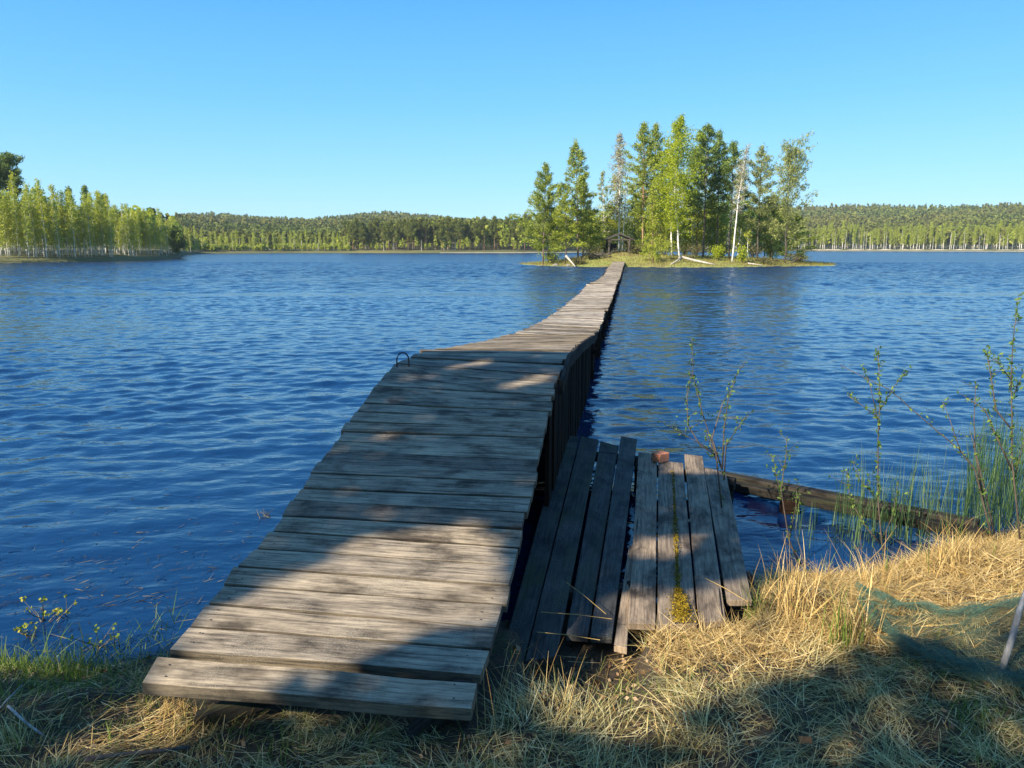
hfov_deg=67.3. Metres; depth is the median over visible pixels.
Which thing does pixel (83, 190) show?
spruce tree
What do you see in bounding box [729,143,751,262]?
birch tree
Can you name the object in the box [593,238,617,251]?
shrub
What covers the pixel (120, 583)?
floating reed bits
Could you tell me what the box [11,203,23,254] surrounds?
birch tree
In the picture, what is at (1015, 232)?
birch tree
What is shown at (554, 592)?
plank platform
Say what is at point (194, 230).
birch tree
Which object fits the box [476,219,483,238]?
pine tree
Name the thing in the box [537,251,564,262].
shrub
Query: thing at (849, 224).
birch tree
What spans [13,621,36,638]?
marsh plant
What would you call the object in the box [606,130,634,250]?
tree
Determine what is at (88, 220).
birch tree
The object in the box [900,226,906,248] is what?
birch tree
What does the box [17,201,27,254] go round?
birch tree
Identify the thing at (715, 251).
shrub
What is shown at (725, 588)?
straw stem
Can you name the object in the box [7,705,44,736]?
stick
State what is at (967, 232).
birch tree
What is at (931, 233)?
birch tree
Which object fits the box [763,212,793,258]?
young tree
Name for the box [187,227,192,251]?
birch tree
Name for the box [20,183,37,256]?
birch tree
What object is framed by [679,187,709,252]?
young tree
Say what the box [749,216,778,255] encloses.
young tree
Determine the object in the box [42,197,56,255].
birch tree
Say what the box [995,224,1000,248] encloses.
birch tree
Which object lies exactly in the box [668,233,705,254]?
shrub
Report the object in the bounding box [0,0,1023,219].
sky
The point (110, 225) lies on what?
birch tree
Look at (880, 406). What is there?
sapling
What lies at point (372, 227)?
pine tree
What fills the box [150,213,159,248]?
birch tree
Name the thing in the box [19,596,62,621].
marsh plant
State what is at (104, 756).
stick
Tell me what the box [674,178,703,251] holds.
young tree
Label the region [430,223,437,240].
pine tree
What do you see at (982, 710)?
grass tuft
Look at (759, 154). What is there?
pine tree
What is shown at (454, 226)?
pine tree
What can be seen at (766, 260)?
shrub
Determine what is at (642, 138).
pine tree
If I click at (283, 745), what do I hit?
grass tuft
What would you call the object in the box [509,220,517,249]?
pine tree
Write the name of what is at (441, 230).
pine tree
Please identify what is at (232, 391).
lake water
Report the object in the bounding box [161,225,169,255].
birch tree
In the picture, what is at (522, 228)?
pine tree
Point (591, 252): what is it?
shrub
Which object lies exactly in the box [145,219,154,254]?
birch tree
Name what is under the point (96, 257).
hills
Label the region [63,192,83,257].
birch tree
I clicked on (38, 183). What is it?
birch tree
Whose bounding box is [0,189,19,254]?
birch tree
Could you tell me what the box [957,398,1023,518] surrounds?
reeds
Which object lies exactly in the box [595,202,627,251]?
young tree
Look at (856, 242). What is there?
birch tree
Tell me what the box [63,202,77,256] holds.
birch tree
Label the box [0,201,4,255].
birch tree
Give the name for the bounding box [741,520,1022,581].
dry grass
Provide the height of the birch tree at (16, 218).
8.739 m
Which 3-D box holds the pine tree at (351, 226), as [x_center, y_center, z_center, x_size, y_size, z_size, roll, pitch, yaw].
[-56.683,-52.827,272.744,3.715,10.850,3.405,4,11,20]
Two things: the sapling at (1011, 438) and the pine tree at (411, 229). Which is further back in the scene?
the pine tree at (411, 229)
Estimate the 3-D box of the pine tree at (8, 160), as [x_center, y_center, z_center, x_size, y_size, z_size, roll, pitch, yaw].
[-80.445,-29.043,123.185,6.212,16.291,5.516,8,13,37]
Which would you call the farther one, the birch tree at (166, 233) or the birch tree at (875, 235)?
the birch tree at (875, 235)
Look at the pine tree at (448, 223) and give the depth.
272.88 m
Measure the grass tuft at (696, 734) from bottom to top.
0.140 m
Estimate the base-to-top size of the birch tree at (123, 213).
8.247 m
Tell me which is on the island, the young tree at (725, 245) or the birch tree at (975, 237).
the young tree at (725, 245)
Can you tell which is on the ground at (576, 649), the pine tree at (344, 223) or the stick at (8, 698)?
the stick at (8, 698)
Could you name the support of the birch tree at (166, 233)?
on the hills
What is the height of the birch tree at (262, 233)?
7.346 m
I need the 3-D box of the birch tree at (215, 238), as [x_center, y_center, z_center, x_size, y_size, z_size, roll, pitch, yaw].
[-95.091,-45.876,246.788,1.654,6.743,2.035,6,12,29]
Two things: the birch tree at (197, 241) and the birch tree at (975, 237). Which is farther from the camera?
the birch tree at (975, 237)
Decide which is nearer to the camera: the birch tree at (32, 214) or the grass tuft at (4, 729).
the grass tuft at (4, 729)
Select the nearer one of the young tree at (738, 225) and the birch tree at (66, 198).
the young tree at (738, 225)
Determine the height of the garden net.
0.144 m
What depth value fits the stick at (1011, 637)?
3.13 m
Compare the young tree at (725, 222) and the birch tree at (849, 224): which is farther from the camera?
the birch tree at (849, 224)
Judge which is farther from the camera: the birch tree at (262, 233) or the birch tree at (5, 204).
the birch tree at (262, 233)
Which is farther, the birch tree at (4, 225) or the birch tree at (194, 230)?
the birch tree at (194, 230)
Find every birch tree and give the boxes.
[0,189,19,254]
[0,192,10,255]
[0,200,13,256]
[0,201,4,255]
[1,195,16,255]
[5,170,25,254]
[6,192,19,254]
[7,192,26,256]
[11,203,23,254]
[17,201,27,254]
[18,202,28,255]
[19,188,31,254]
[19,203,34,255]
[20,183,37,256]
[23,178,51,256]
[25,196,39,255]
[25,203,41,257]
[28,187,43,255]
[33,186,54,257]
[38,191,52,255]
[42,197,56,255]
[44,183,63,256]
[48,200,65,257]
[49,204,63,251]
[54,192,65,254]
[56,190,73,256]
[63,188,77,255]
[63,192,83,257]
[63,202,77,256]
[72,211,82,255]
[73,205,88,253]
[75,206,91,256]
[79,201,96,256]
[80,194,93,256]
[84,191,101,253]
[85,195,96,254]
[92,199,104,252]
[93,188,105,251]
[95,191,107,254]
[95,197,106,255]
[100,193,117,256]
[102,211,112,254]
[105,207,117,255]
[110,208,116,251]
[111,204,123,253]
[115,210,126,253]
[116,218,126,249]
[118,204,128,249]
[122,203,130,253]
[122,206,136,256]
[127,216,137,256]
[127,219,137,256]
[132,210,140,254]
[135,209,145,246]
[135,217,144,254]
[141,209,149,254]
[145,216,151,253]
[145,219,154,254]
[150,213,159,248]
[153,222,161,255]
[155,208,166,253]
[158,219,166,254]
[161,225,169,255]
[163,220,171,247]
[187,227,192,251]
[192,225,196,244]
[195,234,200,248]
[199,229,203,250]
[213,230,217,250]
[230,232,234,248]
[261,229,264,245]
[292,230,296,246]
[595,171,616,235]
[605,175,632,250]
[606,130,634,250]
[643,113,710,260]
[653,148,687,254]
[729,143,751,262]
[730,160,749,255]
[743,227,751,261]
[755,128,819,262]
[816,224,820,248]
[819,228,822,245]
[823,226,826,248]
[831,228,835,248]
[837,229,840,244]
[840,220,845,247]
[847,222,850,248]
[851,224,856,243]
[855,224,858,243]
[871,229,874,247]
[874,228,876,248]
[876,228,879,247]
[882,224,887,244]
[889,230,892,246]
[897,227,899,248]
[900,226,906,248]
[911,226,916,247]
[917,225,922,248]
[921,227,925,245]
[928,221,934,245]
[934,231,938,248]
[938,225,942,244]
[942,222,946,248]
[964,223,968,248]
[971,225,977,245]
[978,225,983,243]
[985,227,991,249]
[989,227,994,247]
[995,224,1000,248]
[1004,231,1008,248]
[1007,223,1011,248]
[1013,223,1018,246]
[1018,221,1022,248]
[1020,228,1023,248]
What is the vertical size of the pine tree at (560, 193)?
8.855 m
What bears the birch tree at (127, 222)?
on the hills
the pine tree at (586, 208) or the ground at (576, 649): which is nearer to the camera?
the ground at (576, 649)
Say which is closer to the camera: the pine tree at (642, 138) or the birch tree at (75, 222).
the pine tree at (642, 138)
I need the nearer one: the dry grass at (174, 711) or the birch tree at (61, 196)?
the dry grass at (174, 711)
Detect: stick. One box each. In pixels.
[0,685,21,708]
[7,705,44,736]
[84,745,189,762]
[997,590,1023,677]
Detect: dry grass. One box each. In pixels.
[0,653,294,767]
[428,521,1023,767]
[445,640,645,767]
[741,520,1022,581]
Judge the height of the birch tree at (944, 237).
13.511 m
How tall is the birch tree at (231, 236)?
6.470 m
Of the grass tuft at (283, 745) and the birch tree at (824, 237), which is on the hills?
the birch tree at (824, 237)
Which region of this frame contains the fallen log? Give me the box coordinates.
[682,256,714,264]
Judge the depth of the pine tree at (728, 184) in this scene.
86.00 m
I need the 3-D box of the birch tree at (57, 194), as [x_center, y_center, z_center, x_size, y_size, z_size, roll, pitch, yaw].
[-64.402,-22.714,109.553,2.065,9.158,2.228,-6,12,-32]
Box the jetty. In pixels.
[142,261,624,742]
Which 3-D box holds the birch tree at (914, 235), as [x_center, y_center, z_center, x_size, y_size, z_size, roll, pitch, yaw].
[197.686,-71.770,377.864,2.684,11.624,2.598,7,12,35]
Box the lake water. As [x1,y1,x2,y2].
[0,251,1023,671]
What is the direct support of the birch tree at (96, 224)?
on the hills
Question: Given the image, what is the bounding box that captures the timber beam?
[721,471,990,539]
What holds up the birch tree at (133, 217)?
on the hills
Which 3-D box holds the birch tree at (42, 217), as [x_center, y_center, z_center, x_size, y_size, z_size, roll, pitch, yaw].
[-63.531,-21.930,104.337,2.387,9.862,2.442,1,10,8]
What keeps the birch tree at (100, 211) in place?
on the hills
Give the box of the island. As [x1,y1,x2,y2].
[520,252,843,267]
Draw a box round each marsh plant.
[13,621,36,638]
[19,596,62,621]
[45,594,77,622]
[70,622,119,649]
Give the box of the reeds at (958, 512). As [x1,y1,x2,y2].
[825,440,1023,548]
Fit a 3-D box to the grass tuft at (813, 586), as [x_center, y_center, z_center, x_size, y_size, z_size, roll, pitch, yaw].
[1.507,0.936,3.819,0.450,0.326,0.639,0,10,0]
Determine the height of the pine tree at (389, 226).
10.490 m
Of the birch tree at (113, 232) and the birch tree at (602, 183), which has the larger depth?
the birch tree at (113, 232)
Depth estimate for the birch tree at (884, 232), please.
392.61 m
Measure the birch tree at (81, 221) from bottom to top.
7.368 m
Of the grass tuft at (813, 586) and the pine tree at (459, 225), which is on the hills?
the pine tree at (459, 225)
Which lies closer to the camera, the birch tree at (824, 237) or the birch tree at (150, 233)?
the birch tree at (150, 233)
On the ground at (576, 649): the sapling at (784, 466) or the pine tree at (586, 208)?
the sapling at (784, 466)
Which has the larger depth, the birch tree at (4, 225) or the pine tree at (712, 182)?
the birch tree at (4, 225)
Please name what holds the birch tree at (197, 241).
on the hills
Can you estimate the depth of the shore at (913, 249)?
379.47 m
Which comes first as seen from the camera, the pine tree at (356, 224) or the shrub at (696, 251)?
the shrub at (696, 251)
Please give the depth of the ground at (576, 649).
2.95 m
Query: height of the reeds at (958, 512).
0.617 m
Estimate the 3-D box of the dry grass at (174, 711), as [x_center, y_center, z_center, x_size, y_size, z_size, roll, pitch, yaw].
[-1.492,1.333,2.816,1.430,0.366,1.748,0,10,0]
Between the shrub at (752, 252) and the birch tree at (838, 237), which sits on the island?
the shrub at (752, 252)
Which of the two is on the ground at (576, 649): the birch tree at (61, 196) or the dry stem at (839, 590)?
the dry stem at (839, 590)
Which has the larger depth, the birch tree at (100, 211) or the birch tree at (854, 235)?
the birch tree at (854, 235)
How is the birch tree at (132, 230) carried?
on the hills
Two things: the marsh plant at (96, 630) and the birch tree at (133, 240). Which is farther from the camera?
the birch tree at (133, 240)
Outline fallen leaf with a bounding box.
[799,736,811,743]
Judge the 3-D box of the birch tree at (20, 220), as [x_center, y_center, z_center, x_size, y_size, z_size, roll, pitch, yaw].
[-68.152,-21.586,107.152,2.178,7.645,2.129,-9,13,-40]
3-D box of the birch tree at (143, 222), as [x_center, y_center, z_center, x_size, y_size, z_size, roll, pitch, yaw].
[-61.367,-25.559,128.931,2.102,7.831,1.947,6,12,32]
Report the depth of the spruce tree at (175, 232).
143.89 m
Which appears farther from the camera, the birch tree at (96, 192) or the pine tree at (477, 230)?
the pine tree at (477, 230)
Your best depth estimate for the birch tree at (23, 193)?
109.96 m
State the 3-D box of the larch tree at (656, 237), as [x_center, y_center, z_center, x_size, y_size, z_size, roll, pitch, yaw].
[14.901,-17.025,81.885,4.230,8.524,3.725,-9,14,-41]
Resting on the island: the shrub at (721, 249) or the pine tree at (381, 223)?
the shrub at (721, 249)
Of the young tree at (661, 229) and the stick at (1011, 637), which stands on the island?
the young tree at (661, 229)
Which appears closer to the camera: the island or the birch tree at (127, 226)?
the island
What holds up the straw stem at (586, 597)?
on the plank platform at (554, 592)
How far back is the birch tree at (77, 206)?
112.46 m
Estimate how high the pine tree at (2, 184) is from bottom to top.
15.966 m
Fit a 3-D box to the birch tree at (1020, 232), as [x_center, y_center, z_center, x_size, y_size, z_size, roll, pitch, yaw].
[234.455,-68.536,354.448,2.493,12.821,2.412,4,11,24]
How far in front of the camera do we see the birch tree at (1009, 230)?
361.00 m
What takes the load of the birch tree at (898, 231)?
on the hills
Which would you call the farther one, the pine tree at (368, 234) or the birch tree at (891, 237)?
the birch tree at (891, 237)
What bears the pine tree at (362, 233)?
on the hills
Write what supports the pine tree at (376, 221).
on the hills
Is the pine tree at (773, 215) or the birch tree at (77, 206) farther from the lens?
the birch tree at (77, 206)
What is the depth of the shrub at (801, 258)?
85.65 m
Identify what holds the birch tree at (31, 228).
on the hills
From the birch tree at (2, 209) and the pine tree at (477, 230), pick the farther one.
the pine tree at (477, 230)
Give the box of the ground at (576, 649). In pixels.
[0,537,1023,767]
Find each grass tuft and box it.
[0,702,70,751]
[246,724,323,765]
[646,692,748,766]
[716,577,779,624]
[732,549,843,628]
[767,528,859,611]
[788,582,891,652]
[798,561,939,646]
[827,529,930,613]
[880,589,941,620]
[926,519,1000,569]
[948,687,1020,744]
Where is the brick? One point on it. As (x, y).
(660, 456)
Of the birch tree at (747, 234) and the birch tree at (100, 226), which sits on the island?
the birch tree at (747, 234)
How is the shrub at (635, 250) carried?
on the island
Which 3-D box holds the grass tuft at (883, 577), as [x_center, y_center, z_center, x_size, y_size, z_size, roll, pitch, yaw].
[1.945,0.954,3.952,0.577,0.302,0.752,0,10,0]
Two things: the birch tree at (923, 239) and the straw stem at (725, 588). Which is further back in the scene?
the birch tree at (923, 239)
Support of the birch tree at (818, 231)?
on the hills
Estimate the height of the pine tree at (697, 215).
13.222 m
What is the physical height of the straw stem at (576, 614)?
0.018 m
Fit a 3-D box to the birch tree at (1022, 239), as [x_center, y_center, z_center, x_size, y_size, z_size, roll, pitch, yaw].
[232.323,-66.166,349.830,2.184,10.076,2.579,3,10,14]
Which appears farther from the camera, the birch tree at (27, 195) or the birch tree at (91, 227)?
the birch tree at (91, 227)
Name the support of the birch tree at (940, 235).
on the hills
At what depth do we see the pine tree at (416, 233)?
274.33 m
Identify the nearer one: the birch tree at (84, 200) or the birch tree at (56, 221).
the birch tree at (56, 221)
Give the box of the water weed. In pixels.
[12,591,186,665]
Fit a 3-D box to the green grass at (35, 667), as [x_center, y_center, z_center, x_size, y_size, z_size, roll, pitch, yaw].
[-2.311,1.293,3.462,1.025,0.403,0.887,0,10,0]
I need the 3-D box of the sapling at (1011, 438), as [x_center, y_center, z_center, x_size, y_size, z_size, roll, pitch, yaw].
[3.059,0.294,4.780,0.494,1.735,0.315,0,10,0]
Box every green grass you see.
[0,537,1023,767]
[0,634,143,702]
[741,500,1022,607]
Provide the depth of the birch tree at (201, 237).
246.91 m
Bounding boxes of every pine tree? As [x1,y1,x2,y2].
[0,150,25,252]
[0,164,10,198]
[341,219,346,235]
[345,220,351,239]
[347,221,355,241]
[351,216,360,249]
[357,225,366,250]
[365,226,372,246]
[368,222,375,249]
[373,216,379,237]
[376,221,383,249]
[380,222,389,250]
[384,222,394,243]
[394,219,401,249]
[400,218,406,239]
[403,221,410,240]
[406,217,416,249]
[412,221,419,249]
[416,219,423,249]
[421,222,430,241]
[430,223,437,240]
[437,224,446,242]
[444,215,453,249]
[451,221,456,249]
[453,219,465,239]
[462,222,471,249]
[472,221,480,239]
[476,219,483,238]
[479,216,488,238]
[489,215,498,249]
[504,217,509,249]
[507,161,573,263]
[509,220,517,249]
[518,213,530,250]
[527,214,533,237]
[535,196,564,262]
[550,183,584,263]
[553,137,610,257]
[565,177,601,256]
[615,121,669,251]
[636,122,666,245]
[682,147,713,255]
[683,122,729,256]
[700,133,731,255]
[704,139,757,258]
[741,143,779,257]
[749,192,788,258]
[776,209,821,259]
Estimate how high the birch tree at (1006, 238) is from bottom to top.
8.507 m
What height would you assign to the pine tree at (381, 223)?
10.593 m
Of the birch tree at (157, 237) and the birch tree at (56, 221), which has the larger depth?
the birch tree at (157, 237)
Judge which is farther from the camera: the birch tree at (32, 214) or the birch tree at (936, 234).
the birch tree at (936, 234)
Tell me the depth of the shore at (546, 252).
272.95 m
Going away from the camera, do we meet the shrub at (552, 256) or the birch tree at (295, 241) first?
the shrub at (552, 256)
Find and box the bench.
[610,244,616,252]
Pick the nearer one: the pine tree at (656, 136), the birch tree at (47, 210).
the pine tree at (656, 136)
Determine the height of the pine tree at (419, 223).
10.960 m
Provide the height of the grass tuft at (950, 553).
0.303 m
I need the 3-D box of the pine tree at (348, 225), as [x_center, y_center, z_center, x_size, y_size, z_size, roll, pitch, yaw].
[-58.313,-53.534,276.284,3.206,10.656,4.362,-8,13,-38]
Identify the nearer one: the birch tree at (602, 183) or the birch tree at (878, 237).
the birch tree at (602, 183)
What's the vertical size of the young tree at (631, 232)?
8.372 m
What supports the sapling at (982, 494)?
on the ground at (576, 649)
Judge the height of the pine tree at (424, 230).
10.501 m
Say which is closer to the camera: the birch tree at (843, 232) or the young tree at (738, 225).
the young tree at (738, 225)
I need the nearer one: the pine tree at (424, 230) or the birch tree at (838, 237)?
the pine tree at (424, 230)
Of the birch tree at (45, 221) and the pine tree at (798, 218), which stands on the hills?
the birch tree at (45, 221)
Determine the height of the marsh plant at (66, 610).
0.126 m
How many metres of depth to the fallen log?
81.12 m
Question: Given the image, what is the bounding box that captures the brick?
[651,450,668,462]
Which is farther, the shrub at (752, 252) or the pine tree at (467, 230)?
the pine tree at (467, 230)
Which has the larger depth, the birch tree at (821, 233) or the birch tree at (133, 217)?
the birch tree at (821, 233)
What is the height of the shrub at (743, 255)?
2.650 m
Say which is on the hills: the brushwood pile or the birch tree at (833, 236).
the birch tree at (833, 236)
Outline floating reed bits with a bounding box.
[1,484,259,662]
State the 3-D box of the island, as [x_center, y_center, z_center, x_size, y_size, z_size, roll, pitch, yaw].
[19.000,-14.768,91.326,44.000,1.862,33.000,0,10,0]
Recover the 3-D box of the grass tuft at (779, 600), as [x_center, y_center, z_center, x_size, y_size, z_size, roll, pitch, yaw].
[1.326,0.984,3.719,0.494,0.314,0.518,7,12,34]
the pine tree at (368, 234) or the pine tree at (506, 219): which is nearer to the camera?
the pine tree at (368, 234)
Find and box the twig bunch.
[255,508,274,518]
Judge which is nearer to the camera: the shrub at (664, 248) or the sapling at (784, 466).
the sapling at (784, 466)
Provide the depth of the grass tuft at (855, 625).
3.46 m
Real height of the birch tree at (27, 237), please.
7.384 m
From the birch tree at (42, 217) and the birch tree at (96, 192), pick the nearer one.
the birch tree at (42, 217)
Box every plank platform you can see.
[509,436,637,666]
[626,452,753,630]
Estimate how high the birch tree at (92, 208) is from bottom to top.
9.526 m
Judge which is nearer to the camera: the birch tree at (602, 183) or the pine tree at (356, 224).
the birch tree at (602, 183)
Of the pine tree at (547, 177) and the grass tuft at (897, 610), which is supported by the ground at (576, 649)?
the grass tuft at (897, 610)
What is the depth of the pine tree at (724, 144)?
88.92 m
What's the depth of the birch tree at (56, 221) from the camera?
105.55 m
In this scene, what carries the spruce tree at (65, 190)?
on the hills
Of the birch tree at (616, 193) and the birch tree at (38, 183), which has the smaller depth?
the birch tree at (616, 193)
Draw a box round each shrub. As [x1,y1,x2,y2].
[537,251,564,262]
[567,255,586,264]
[579,243,608,258]
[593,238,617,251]
[620,239,647,253]
[650,238,680,255]
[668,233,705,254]
[673,241,707,255]
[699,243,734,255]
[707,244,727,260]
[735,240,749,261]
[740,239,766,257]
[743,256,798,264]
[762,238,779,258]
[786,251,812,262]
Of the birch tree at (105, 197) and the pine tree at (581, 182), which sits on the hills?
the birch tree at (105, 197)
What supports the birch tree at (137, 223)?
on the hills
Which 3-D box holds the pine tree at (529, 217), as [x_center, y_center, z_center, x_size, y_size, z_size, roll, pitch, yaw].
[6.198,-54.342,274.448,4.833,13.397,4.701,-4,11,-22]
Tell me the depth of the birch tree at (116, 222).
121.20 m
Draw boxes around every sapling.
[656,338,754,507]
[765,429,810,566]
[829,345,914,550]
[840,365,996,540]
[957,292,1023,539]
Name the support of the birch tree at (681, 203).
on the island
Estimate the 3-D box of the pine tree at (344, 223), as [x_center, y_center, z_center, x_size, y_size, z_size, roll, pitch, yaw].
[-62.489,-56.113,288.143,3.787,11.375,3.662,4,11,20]
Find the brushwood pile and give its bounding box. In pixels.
[587,250,616,257]
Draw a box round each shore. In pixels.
[518,252,573,252]
[812,249,1023,251]
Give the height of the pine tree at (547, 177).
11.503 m
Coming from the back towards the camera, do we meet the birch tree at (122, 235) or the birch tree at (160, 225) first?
the birch tree at (160, 225)
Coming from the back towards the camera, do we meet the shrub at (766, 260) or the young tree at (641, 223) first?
the young tree at (641, 223)
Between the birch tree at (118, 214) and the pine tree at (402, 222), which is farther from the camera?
the pine tree at (402, 222)
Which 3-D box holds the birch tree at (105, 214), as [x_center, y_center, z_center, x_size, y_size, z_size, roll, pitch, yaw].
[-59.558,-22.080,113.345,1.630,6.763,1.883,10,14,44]
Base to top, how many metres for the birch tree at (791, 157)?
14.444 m
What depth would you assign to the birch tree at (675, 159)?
81.36 m
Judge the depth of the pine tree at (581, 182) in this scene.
86.04 m
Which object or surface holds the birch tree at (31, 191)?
on the hills
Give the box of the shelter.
[602,233,634,253]
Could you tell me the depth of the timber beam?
5.91 m
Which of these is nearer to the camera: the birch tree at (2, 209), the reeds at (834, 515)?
the reeds at (834, 515)
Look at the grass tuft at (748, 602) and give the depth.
4.04 m
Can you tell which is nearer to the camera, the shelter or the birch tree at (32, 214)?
the shelter
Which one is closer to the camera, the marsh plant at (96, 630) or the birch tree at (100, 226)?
the marsh plant at (96, 630)
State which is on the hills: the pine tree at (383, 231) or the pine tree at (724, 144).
the pine tree at (383, 231)
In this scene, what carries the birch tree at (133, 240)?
on the hills
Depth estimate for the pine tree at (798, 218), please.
88.06 m
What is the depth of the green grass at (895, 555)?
4.67 m
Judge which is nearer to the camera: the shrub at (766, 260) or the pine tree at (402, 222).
the shrub at (766, 260)
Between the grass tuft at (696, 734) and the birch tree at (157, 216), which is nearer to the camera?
the grass tuft at (696, 734)
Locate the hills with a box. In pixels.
[0,217,1023,262]
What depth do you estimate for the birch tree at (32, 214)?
104.36 m
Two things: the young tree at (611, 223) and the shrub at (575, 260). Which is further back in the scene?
the young tree at (611, 223)
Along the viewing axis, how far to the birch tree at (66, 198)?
109.94 m
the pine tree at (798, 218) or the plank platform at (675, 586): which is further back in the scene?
the pine tree at (798, 218)
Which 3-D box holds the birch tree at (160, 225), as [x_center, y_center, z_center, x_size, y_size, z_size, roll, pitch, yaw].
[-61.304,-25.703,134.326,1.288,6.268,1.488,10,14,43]
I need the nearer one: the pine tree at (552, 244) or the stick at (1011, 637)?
the stick at (1011, 637)
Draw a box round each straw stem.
[538,632,598,639]
[543,612,610,618]
[566,582,605,613]
[705,578,747,601]
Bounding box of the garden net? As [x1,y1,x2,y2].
[854,581,1023,686]
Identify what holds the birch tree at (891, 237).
on the hills
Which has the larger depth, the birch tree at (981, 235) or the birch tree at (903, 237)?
the birch tree at (903, 237)
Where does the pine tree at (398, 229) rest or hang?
on the hills
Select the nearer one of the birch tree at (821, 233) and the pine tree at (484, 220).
the pine tree at (484, 220)
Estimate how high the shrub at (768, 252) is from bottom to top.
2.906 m
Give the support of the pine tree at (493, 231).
on the hills
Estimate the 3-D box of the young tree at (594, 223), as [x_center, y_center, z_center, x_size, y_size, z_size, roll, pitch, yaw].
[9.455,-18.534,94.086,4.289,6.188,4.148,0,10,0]
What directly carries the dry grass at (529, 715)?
on the ground at (576, 649)
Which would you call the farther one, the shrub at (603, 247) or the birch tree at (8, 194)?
the birch tree at (8, 194)
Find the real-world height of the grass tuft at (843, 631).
0.294 m
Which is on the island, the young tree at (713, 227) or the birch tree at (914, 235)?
the young tree at (713, 227)
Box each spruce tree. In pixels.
[64,186,76,252]
[79,184,91,252]
[166,222,189,255]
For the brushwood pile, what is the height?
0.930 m
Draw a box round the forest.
[0,192,1023,255]
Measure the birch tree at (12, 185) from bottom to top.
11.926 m
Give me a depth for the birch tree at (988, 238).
357.76 m
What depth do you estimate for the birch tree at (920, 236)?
376.37 m
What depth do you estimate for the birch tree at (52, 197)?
106.72 m
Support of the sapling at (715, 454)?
on the ground at (576, 649)
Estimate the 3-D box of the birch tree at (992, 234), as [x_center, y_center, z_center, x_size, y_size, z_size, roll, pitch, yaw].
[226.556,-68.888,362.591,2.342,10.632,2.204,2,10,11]
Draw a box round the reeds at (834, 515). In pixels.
[794,495,865,549]
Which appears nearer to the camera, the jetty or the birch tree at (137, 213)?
the jetty
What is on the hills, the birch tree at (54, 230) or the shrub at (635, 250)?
the birch tree at (54, 230)
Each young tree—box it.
[576,207,603,252]
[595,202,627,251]
[617,193,649,250]
[630,188,661,250]
[644,177,679,252]
[649,205,682,249]
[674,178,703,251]
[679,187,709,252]
[692,199,727,254]
[698,193,732,250]
[704,206,741,253]
[727,202,765,253]
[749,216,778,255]
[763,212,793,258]
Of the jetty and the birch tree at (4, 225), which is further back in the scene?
the birch tree at (4, 225)
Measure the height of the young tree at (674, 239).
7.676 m
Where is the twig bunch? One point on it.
(264, 514)
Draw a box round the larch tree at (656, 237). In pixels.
[634,183,670,261]
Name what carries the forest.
on the hills
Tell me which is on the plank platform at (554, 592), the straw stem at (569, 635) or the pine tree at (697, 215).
the straw stem at (569, 635)
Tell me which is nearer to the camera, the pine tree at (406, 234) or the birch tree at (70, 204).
the birch tree at (70, 204)
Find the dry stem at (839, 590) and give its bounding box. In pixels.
[811,525,897,615]
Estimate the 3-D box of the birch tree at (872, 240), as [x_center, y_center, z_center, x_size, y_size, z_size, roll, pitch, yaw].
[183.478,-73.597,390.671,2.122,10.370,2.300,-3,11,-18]

